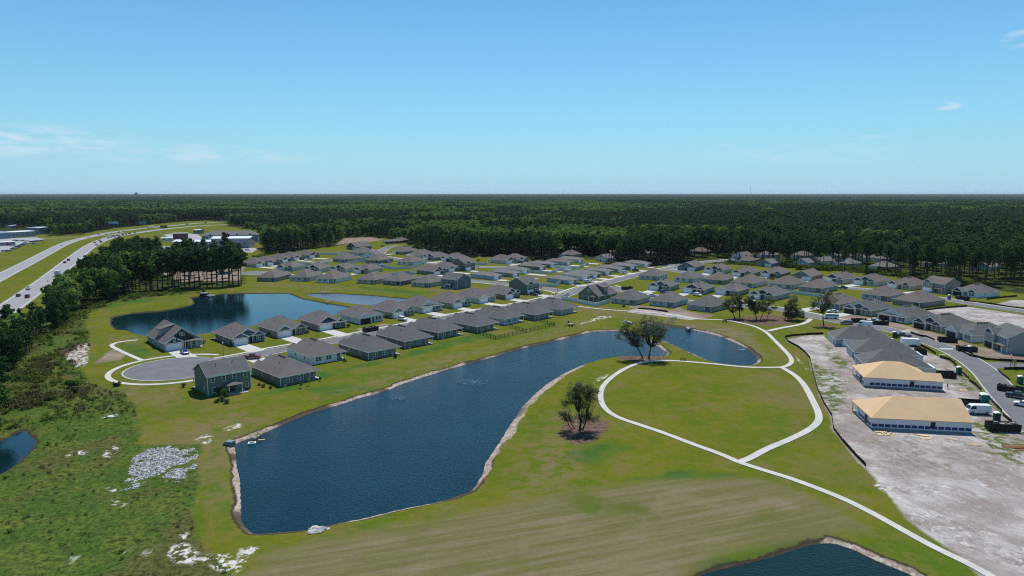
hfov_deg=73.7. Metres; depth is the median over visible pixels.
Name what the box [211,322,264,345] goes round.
house
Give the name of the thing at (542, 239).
pine tree
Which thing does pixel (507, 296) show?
garage door
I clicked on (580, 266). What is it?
vinyl fence
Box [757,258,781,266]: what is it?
house
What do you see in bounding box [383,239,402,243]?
house
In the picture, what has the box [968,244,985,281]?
pine tree
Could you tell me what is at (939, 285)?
two storey house
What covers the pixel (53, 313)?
pine tree
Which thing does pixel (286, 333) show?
garage door
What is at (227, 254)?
pine tree
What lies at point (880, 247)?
pine tree
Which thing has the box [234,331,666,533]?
water
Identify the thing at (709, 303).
house
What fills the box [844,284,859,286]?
driveway
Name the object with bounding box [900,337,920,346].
cargo trailer
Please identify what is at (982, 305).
road
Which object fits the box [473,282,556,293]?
pavement
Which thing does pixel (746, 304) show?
pavement
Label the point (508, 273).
house
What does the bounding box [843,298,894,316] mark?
house
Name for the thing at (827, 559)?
water
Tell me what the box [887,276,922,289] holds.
house
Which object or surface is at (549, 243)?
pine tree
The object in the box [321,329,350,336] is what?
driveway
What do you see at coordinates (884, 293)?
house
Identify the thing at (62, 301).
pine tree
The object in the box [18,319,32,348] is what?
pine tree
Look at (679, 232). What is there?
pine tree
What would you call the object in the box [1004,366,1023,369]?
silt fence
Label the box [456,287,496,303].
house
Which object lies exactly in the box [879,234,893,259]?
pine tree
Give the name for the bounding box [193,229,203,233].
shop building
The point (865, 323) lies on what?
van
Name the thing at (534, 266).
house
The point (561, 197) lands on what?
forest canopy
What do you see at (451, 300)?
house
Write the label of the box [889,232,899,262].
pine tree
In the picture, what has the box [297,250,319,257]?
house
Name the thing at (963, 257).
pine tree
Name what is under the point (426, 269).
house
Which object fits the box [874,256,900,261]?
house
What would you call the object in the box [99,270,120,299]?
broadleaf tree
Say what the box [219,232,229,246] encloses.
pine tree
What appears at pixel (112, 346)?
path
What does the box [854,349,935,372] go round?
house
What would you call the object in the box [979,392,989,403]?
portable toilet
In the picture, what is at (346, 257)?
house
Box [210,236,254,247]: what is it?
metal shed
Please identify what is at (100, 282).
broadleaf tree
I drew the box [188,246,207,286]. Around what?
pine tree
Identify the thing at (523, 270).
house
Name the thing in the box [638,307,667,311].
silt fence
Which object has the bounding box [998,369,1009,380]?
silt fence
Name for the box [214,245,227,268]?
pine tree
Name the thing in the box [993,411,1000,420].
portable toilet
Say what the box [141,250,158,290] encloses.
pine tree
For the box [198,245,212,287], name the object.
pine tree
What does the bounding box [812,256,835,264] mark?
house
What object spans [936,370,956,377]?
skip
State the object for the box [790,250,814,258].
house
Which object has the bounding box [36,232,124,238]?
road
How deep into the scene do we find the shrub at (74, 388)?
186.15 m
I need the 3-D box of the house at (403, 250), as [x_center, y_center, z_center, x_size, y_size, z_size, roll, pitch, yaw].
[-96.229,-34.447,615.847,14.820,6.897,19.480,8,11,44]
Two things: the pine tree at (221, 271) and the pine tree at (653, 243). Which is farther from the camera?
the pine tree at (653, 243)
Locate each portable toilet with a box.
[892,331,896,337]
[956,366,961,374]
[967,345,972,352]
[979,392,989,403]
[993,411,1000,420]
[1016,375,1023,383]
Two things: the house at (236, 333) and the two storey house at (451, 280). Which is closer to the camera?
the house at (236, 333)
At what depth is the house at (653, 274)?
431.38 m
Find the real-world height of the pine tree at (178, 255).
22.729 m
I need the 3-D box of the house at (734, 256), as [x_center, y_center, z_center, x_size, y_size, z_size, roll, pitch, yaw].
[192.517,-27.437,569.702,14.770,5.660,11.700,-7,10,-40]
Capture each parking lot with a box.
[0,237,42,251]
[163,246,258,252]
[165,233,201,239]
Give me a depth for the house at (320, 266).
471.85 m
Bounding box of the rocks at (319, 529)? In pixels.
[307,526,329,533]
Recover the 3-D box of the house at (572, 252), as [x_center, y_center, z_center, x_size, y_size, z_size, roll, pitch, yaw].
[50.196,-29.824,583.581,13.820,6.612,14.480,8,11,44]
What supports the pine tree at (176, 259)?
on the ground
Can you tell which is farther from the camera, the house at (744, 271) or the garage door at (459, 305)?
the house at (744, 271)
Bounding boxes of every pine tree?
[0,304,10,319]
[0,327,10,357]
[0,328,24,366]
[0,349,11,382]
[4,308,14,326]
[8,323,27,351]
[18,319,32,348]
[26,302,45,331]
[43,291,62,320]
[45,296,61,325]
[45,299,63,327]
[49,289,70,320]
[109,264,124,298]
[121,254,128,290]
[124,241,135,248]
[126,261,134,291]
[131,245,141,275]
[131,252,136,289]
[131,252,142,290]
[138,263,153,291]
[140,249,147,289]
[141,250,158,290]
[144,238,154,249]
[150,248,159,289]
[152,236,162,248]
[154,251,166,289]
[162,249,169,288]
[165,251,181,289]
[167,259,176,289]
[172,249,182,288]
[174,247,181,284]
[178,251,190,288]
[180,246,198,288]
[187,252,201,287]
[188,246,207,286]
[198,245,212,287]
[199,253,214,284]
[207,252,217,286]
[208,248,221,286]
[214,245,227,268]
[217,258,226,286]
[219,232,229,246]
[220,244,235,285]
[223,247,238,284]
[226,240,236,252]
[232,249,244,284]
[237,248,247,283]
[535,232,546,259]
[543,234,556,258]
[607,234,616,262]
[609,236,617,262]
[614,234,621,259]
[629,237,641,259]
[639,232,650,260]
[649,232,658,263]
[649,232,659,263]
[655,232,667,263]
[662,235,668,262]
[667,228,675,255]
[668,233,677,261]
[672,234,681,261]
[674,230,684,260]
[676,233,687,261]
[697,227,708,255]
[705,227,715,254]
[715,228,728,256]
[733,233,747,256]
[747,228,758,253]
[753,231,768,258]
[755,227,761,252]
[771,234,784,259]
[780,237,792,265]
[785,231,794,260]
[791,235,804,266]
[806,235,817,257]
[813,232,824,263]
[819,240,830,267]
[827,235,838,265]
[833,239,843,265]
[834,235,844,249]
[841,229,853,257]
[846,234,859,258]
[848,240,859,267]
[856,235,877,268]
[857,238,873,271]
[858,232,868,262]
[859,236,876,270]
[875,241,885,268]
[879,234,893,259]
[881,241,898,270]
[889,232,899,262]
[893,242,910,276]
[901,232,912,261]
[903,234,914,268]
[905,236,921,271]
[906,244,917,273]
[907,238,921,274]
[908,235,923,266]
[914,228,922,235]
[916,241,937,279]
[921,235,931,268]
[931,239,941,271]
[934,246,946,276]
[939,245,955,276]
[941,243,955,277]
[945,248,961,277]
[947,236,963,270]
[954,244,971,279]
[960,250,970,279]
[963,239,972,273]
[965,233,978,267]
[967,244,974,276]
[968,238,984,276]
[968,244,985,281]
[976,241,998,281]
[982,246,997,284]
[988,234,1001,241]
[993,241,1000,277]
[995,231,1007,262]
[995,239,1005,276]
[996,243,1011,282]
[997,245,1015,275]
[1003,242,1023,283]
[1009,236,1023,268]
[1018,242,1023,280]
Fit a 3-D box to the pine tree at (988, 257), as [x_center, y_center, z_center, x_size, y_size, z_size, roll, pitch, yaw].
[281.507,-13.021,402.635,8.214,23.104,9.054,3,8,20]
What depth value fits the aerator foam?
198.54 m
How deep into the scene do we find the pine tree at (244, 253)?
407.85 m
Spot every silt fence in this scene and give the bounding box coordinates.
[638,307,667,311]
[785,332,865,466]
[910,331,934,340]
[921,344,935,353]
[926,305,966,309]
[940,356,968,378]
[961,349,1023,361]
[964,300,1023,308]
[969,378,981,390]
[986,295,1016,299]
[990,397,1001,411]
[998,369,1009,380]
[1003,412,1012,420]
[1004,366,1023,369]
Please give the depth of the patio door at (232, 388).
187.47 m
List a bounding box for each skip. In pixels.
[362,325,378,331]
[621,286,632,289]
[851,318,867,321]
[872,320,888,324]
[914,348,926,353]
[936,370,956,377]
[937,336,957,342]
[955,296,969,299]
[955,345,977,351]
[958,398,983,405]
[984,420,1021,431]
[997,383,1023,393]
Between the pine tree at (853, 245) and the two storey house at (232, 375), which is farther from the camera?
the pine tree at (853, 245)
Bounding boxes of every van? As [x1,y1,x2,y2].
[824,313,838,318]
[857,320,872,326]
[965,403,991,414]
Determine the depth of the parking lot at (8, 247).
786.72 m
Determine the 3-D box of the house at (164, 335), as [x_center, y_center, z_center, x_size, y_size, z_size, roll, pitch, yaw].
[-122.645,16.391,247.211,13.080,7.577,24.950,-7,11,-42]
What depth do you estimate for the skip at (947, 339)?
249.23 m
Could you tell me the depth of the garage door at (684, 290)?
372.09 m
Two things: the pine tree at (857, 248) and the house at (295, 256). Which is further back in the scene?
the house at (295, 256)
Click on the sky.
(97, 96)
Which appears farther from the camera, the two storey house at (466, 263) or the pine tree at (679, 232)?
the pine tree at (679, 232)
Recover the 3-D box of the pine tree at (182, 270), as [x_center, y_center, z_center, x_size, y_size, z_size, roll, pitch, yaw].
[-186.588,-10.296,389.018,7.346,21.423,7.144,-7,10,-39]
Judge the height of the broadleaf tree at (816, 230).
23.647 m
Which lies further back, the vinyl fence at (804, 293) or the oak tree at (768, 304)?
the vinyl fence at (804, 293)
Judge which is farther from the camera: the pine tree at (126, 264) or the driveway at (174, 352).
the pine tree at (126, 264)
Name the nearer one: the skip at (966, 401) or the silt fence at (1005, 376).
the skip at (966, 401)
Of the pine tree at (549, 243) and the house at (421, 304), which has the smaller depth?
the house at (421, 304)
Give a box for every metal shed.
[172,240,210,245]
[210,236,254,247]
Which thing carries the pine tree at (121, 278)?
on the ground
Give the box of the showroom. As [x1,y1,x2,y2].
[26,227,49,234]
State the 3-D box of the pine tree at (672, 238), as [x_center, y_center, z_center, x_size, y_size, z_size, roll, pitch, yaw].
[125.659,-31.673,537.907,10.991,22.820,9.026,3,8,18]
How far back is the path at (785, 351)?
268.52 m
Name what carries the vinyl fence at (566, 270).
on the ground
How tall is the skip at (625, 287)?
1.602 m
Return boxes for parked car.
[180,349,189,354]
[397,316,407,320]
[827,309,838,312]
[840,320,852,324]
[1013,400,1023,405]
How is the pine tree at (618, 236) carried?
on the ground
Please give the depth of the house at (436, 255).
557.16 m
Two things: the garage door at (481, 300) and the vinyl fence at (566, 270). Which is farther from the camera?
the vinyl fence at (566, 270)
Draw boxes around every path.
[109,340,143,360]
[578,306,793,367]
[598,360,779,462]
[736,367,822,462]
[737,462,995,575]
[766,318,812,331]
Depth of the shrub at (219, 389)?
184.20 m
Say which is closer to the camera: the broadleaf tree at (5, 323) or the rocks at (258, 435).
the rocks at (258, 435)
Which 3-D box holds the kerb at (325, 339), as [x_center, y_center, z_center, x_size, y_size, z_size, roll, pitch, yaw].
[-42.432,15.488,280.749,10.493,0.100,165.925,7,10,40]
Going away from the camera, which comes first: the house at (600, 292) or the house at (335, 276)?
the house at (600, 292)
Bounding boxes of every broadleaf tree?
[0,319,12,344]
[0,383,10,403]
[6,312,26,328]
[50,277,61,286]
[56,279,82,299]
[65,278,82,308]
[74,271,96,297]
[88,268,101,293]
[95,267,114,298]
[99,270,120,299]
[104,255,131,293]
[111,251,138,290]
[134,250,164,289]
[596,232,608,253]
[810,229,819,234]
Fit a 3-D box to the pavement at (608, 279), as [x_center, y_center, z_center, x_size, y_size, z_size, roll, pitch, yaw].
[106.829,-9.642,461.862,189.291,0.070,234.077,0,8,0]
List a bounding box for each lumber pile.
[873,430,886,434]
[881,431,895,436]
[918,434,930,439]
[1002,445,1023,450]
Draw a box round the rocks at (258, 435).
[247,429,271,438]
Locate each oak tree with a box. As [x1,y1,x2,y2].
[557,380,601,429]
[614,321,644,358]
[632,313,670,358]
[719,291,747,318]
[745,295,766,319]
[759,297,777,318]
[782,294,804,320]
[808,290,838,325]
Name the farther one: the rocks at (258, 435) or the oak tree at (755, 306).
the oak tree at (755, 306)
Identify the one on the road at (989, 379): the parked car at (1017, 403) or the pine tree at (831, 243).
the parked car at (1017, 403)
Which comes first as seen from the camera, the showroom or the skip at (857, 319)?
the skip at (857, 319)
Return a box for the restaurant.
[173,232,187,238]
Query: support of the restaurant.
on the parking lot at (195, 236)
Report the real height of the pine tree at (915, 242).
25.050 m
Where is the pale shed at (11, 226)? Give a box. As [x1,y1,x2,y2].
[6,225,17,227]
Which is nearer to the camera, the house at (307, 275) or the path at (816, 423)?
the path at (816, 423)
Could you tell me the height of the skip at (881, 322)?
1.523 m
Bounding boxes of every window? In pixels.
[286,377,291,382]
[298,374,303,379]
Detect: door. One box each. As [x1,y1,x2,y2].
[167,343,181,350]
[230,385,235,391]
[234,338,247,345]
[279,331,290,337]
[320,324,331,330]
[394,312,402,317]
[424,307,431,312]
[454,303,461,307]
[480,298,486,303]
[506,294,512,299]
[683,289,690,292]
[716,290,724,294]
[923,287,930,291]
[983,396,988,402]
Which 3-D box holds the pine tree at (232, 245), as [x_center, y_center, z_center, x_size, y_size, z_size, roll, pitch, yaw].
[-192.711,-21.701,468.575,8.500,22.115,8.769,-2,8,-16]
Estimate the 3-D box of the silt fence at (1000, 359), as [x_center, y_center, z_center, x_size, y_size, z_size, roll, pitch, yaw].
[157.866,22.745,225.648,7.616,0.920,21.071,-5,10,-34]
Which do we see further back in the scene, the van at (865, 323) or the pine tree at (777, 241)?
the pine tree at (777, 241)
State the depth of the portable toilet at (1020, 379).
194.74 m
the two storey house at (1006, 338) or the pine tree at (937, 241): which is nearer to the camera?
the two storey house at (1006, 338)
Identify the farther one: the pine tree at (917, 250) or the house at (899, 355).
the pine tree at (917, 250)
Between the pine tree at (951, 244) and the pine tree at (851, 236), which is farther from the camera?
the pine tree at (851, 236)
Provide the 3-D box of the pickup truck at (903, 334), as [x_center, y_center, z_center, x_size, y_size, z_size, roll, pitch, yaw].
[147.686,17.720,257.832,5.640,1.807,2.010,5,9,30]
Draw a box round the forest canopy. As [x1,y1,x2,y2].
[0,194,1023,200]
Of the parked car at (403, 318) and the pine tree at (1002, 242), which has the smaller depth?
the parked car at (403, 318)
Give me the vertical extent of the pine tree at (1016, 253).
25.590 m
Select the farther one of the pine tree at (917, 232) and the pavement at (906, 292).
the pine tree at (917, 232)
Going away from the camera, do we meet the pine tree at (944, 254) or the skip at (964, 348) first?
the skip at (964, 348)
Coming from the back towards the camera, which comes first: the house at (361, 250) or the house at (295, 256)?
the house at (361, 250)
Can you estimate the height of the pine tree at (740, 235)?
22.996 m
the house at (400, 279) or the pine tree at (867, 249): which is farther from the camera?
the pine tree at (867, 249)
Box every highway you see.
[0,222,212,281]
[0,224,229,315]
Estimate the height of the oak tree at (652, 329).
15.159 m
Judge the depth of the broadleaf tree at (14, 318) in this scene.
237.11 m
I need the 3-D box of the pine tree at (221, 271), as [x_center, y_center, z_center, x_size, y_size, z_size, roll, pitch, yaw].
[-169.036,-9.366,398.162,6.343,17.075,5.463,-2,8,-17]
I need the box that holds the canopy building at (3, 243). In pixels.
[0,241,15,245]
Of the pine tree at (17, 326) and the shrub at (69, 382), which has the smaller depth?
the shrub at (69, 382)
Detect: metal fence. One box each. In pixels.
[480,325,526,339]
[527,319,554,331]
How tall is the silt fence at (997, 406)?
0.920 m
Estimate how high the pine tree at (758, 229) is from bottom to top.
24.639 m
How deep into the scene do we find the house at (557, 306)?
309.71 m
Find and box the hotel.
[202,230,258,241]
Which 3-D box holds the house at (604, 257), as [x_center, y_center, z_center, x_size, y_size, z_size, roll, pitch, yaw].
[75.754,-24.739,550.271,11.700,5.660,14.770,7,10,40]
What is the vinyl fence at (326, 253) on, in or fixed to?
on the ground
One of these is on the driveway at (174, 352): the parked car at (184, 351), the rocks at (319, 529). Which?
the parked car at (184, 351)
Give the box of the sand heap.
[901,329,917,332]
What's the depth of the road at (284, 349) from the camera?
249.15 m
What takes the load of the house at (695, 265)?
on the ground
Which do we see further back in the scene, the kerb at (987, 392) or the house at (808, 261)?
the house at (808, 261)
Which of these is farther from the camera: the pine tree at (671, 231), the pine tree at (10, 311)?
the pine tree at (671, 231)
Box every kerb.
[121,357,209,380]
[208,301,527,360]
[471,279,572,293]
[552,260,722,296]
[618,289,1022,431]
[661,269,1022,312]
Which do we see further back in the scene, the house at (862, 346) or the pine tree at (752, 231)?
the pine tree at (752, 231)
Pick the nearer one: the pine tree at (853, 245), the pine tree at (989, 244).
the pine tree at (989, 244)
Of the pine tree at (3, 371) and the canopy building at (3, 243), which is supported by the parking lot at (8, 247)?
the canopy building at (3, 243)
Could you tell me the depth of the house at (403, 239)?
758.02 m
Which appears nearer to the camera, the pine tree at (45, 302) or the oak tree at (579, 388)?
the oak tree at (579, 388)
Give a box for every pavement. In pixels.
[105,354,218,384]
[214,294,553,357]
[388,256,520,266]
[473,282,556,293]
[541,259,725,298]
[614,285,846,319]
[675,269,1023,309]
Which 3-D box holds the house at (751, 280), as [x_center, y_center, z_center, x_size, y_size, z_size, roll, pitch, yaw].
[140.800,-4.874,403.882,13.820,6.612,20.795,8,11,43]
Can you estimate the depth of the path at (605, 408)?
171.70 m
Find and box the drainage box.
[223,440,235,446]
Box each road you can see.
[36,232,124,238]
[123,357,218,379]
[228,296,551,359]
[241,271,267,274]
[379,245,400,253]
[391,257,517,267]
[421,276,571,293]
[553,258,757,298]
[610,286,1023,431]
[657,261,708,266]
[662,269,1023,312]
[972,362,1023,368]
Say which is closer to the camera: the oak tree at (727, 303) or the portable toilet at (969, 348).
the portable toilet at (969, 348)
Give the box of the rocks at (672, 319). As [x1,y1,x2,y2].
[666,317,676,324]
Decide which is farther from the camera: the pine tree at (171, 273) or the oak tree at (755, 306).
the pine tree at (171, 273)
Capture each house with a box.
[146,319,202,351]
[192,356,251,395]
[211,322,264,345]
[243,257,267,266]
[250,354,321,385]
[255,315,307,337]
[257,269,291,281]
[259,256,279,265]
[270,253,293,262]
[276,261,304,270]
[284,252,304,260]
[286,337,347,364]
[289,269,322,281]
[296,310,346,330]
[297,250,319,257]
[303,262,331,271]
[316,270,351,282]
[329,262,357,272]
[333,252,361,261]
[336,305,383,324]
[337,333,401,359]
[346,242,370,249]
[349,246,372,255]
[353,263,382,273]
[357,271,391,283]
[361,250,384,258]
[365,254,392,263]
[368,300,414,318]
[375,324,433,348]
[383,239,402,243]
[383,272,419,285]
[392,246,415,254]
[396,237,407,241]
[397,255,425,265]
[399,295,444,312]
[406,249,431,257]
[406,316,463,338]
[411,274,441,287]
[413,264,446,274]
[422,251,447,260]
[429,292,471,308]
[436,261,459,271]
[440,272,471,289]
[441,252,467,261]
[445,312,499,332]
[452,257,475,270]
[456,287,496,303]
[470,271,501,279]
[473,305,524,324]
[483,284,519,299]
[489,254,516,263]
[490,269,520,276]
[500,266,530,273]
[506,301,553,320]
[508,253,528,262]
[508,276,540,293]
[518,263,545,270]
[528,260,557,267]
[531,297,577,314]
[545,258,572,264]
[546,275,578,284]
[558,256,583,262]
[559,249,581,256]
[561,271,591,280]
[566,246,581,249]
[572,269,602,277]
[578,283,617,301]
[584,267,613,274]
[595,253,615,261]
[597,264,624,272]
[610,262,637,269]
[611,289,649,304]
[624,260,650,266]
[639,250,657,255]
[639,268,667,279]
[648,278,679,290]
[649,291,688,307]
[674,270,703,282]
[678,260,704,270]
[682,280,714,293]
[687,295,726,311]
[690,247,709,254]
[702,272,733,284]
[704,263,731,273]
[714,282,748,295]
[731,251,753,258]
[731,274,767,287]
[732,265,760,276]
[734,255,758,262]
[748,285,789,300]
[756,251,780,257]
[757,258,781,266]
[760,266,790,277]
[768,275,806,288]
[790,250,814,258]
[791,268,823,280]
[794,257,816,265]
[799,278,837,292]
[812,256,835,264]
[815,292,860,309]
[822,271,858,283]
[828,326,892,345]
[829,253,854,258]
[833,257,861,266]
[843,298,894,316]
[845,338,923,359]
[851,396,973,433]
[852,361,943,390]
[853,273,891,285]
[854,253,876,260]
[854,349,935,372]
[861,285,904,301]
[869,260,897,270]
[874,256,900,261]
[877,305,935,323]
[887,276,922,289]
[892,290,944,307]
[912,313,973,332]
[921,261,947,266]
[922,276,960,293]
[945,322,997,342]
[951,283,1000,297]
[973,262,998,270]
[983,322,1023,353]
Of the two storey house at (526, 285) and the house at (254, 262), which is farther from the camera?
the house at (254, 262)
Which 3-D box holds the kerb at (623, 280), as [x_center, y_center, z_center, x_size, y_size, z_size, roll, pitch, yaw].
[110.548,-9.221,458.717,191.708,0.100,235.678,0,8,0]
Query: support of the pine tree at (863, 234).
on the ground
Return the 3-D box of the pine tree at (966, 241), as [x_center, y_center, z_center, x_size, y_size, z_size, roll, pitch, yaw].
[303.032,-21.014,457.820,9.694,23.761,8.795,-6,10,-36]
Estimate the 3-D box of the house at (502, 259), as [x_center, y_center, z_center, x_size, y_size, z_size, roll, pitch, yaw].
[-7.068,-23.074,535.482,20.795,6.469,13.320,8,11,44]
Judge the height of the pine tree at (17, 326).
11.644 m
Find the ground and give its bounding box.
[0,217,1023,575]
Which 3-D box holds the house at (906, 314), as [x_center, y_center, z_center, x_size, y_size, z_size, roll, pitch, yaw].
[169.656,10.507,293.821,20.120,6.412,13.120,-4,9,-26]
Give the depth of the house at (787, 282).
392.77 m
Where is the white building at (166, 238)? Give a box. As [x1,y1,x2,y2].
[161,237,172,240]
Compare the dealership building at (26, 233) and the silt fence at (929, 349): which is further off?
the dealership building at (26, 233)
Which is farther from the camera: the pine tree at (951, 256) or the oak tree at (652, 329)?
the pine tree at (951, 256)
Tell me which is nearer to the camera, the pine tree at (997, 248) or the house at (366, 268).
the pine tree at (997, 248)
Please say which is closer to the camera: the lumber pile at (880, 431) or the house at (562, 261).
the lumber pile at (880, 431)
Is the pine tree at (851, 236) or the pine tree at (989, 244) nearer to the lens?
the pine tree at (989, 244)
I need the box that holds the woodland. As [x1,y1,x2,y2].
[0,199,1023,367]
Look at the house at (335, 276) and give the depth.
417.42 m
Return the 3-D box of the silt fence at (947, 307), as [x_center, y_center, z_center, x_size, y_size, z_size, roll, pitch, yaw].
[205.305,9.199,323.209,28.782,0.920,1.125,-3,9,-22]
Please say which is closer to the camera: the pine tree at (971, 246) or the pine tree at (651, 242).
the pine tree at (971, 246)
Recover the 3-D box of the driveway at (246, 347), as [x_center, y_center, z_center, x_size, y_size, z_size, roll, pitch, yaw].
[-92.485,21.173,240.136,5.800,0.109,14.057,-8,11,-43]
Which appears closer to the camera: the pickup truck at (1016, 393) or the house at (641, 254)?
the pickup truck at (1016, 393)
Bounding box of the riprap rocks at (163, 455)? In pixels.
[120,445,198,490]
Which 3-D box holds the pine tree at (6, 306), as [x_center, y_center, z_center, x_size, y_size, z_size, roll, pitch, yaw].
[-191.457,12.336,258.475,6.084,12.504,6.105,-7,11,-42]
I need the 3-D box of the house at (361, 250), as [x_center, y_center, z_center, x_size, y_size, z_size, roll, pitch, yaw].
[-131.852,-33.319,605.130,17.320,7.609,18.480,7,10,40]
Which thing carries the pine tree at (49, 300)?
on the ground
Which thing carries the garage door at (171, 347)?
in the house at (164, 335)
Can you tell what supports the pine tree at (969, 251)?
on the ground
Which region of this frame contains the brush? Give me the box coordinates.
[0,250,984,575]
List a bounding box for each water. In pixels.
[0,431,35,473]
[111,293,347,335]
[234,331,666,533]
[307,294,405,304]
[646,324,757,364]
[701,543,910,575]
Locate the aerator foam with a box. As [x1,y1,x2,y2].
[457,379,490,384]
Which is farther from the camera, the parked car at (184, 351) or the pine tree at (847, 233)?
the pine tree at (847, 233)
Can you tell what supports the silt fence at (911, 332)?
on the ground
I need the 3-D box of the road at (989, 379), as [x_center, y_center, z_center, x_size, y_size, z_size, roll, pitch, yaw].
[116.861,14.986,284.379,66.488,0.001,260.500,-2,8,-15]
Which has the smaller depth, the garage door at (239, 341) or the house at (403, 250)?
the garage door at (239, 341)
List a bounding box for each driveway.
[167,349,197,357]
[235,344,263,352]
[247,357,264,362]
[280,336,301,342]
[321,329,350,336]
[394,317,416,321]
[425,312,445,316]
[454,307,474,311]
[481,302,504,305]
[507,299,525,301]
[802,307,819,311]
[838,313,853,316]
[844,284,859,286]
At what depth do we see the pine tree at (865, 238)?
467.35 m
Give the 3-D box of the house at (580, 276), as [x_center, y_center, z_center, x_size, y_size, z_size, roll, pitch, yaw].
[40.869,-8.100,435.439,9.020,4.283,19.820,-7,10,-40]
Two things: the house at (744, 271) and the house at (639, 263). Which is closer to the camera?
the house at (744, 271)
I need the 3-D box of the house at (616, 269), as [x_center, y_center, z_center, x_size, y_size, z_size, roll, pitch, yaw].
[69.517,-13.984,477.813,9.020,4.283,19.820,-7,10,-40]
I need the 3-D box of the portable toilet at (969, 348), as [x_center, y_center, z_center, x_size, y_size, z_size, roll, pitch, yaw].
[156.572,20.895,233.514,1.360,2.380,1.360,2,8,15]
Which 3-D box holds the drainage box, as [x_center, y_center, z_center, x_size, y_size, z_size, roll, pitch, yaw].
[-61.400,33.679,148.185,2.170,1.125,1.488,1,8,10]
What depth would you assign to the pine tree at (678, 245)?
542.67 m
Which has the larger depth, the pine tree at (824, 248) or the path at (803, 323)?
the pine tree at (824, 248)
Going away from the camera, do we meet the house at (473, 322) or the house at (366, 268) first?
the house at (473, 322)
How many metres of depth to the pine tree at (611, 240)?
528.88 m
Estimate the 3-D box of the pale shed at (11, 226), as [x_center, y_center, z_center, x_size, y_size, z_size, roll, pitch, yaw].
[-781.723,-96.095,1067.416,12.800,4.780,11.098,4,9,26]
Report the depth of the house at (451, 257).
545.91 m
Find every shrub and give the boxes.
[64,379,81,386]
[70,385,78,391]
[214,387,222,392]
[220,388,229,395]
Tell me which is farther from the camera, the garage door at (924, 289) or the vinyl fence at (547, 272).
the vinyl fence at (547, 272)
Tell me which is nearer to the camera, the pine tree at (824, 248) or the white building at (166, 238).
the pine tree at (824, 248)
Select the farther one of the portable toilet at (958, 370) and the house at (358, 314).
the house at (358, 314)
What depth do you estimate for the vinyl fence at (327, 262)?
519.91 m
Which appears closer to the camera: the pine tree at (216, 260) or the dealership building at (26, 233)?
the pine tree at (216, 260)
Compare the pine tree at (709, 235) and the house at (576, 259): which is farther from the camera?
the pine tree at (709, 235)
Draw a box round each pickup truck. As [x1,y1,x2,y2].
[243,353,260,358]
[897,332,911,337]
[1005,390,1023,397]
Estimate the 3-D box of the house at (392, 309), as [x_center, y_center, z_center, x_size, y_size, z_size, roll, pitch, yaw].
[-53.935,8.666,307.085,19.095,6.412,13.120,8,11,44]
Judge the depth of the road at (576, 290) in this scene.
426.10 m
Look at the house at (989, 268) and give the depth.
483.00 m
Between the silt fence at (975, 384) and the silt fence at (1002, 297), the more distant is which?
the silt fence at (1002, 297)
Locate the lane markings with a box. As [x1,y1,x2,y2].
[1,227,176,312]
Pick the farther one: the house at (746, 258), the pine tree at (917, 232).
the pine tree at (917, 232)
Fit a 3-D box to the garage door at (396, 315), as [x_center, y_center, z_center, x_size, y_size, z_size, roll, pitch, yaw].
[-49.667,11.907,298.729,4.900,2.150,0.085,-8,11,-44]
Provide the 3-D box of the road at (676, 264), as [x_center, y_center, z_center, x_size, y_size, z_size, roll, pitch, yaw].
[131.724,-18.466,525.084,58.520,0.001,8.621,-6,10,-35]
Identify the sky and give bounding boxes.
[0,0,1023,193]
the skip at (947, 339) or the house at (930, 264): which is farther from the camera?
the house at (930, 264)
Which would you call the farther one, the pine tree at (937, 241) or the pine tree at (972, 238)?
the pine tree at (972, 238)
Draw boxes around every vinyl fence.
[300,261,328,264]
[320,250,344,254]
[348,260,389,263]
[373,263,420,268]
[389,271,413,274]
[475,261,487,264]
[529,265,562,273]
[539,281,560,286]
[554,262,588,268]
[561,292,610,305]
[562,267,579,271]
[785,289,827,297]
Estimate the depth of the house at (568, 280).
412.57 m
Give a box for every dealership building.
[0,231,12,238]
[5,230,35,237]
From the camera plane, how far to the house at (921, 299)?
330.15 m
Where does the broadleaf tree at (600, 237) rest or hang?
on the ground
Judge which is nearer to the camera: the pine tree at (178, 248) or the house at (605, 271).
the pine tree at (178, 248)
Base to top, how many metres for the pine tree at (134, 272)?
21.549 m
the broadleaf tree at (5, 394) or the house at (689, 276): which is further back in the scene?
the house at (689, 276)
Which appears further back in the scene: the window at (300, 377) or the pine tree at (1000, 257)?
the pine tree at (1000, 257)
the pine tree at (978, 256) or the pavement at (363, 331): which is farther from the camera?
the pine tree at (978, 256)
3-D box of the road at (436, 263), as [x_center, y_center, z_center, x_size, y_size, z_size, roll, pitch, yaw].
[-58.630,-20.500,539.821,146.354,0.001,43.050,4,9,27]
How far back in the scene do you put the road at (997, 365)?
215.82 m
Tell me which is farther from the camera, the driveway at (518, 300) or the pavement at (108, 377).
the driveway at (518, 300)
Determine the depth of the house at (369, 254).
562.67 m
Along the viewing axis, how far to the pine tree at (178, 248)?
403.56 m
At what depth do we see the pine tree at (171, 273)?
384.74 m
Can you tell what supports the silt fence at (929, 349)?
on the ground
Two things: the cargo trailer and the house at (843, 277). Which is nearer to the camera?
the cargo trailer
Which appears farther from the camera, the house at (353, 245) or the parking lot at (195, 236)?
the parking lot at (195, 236)

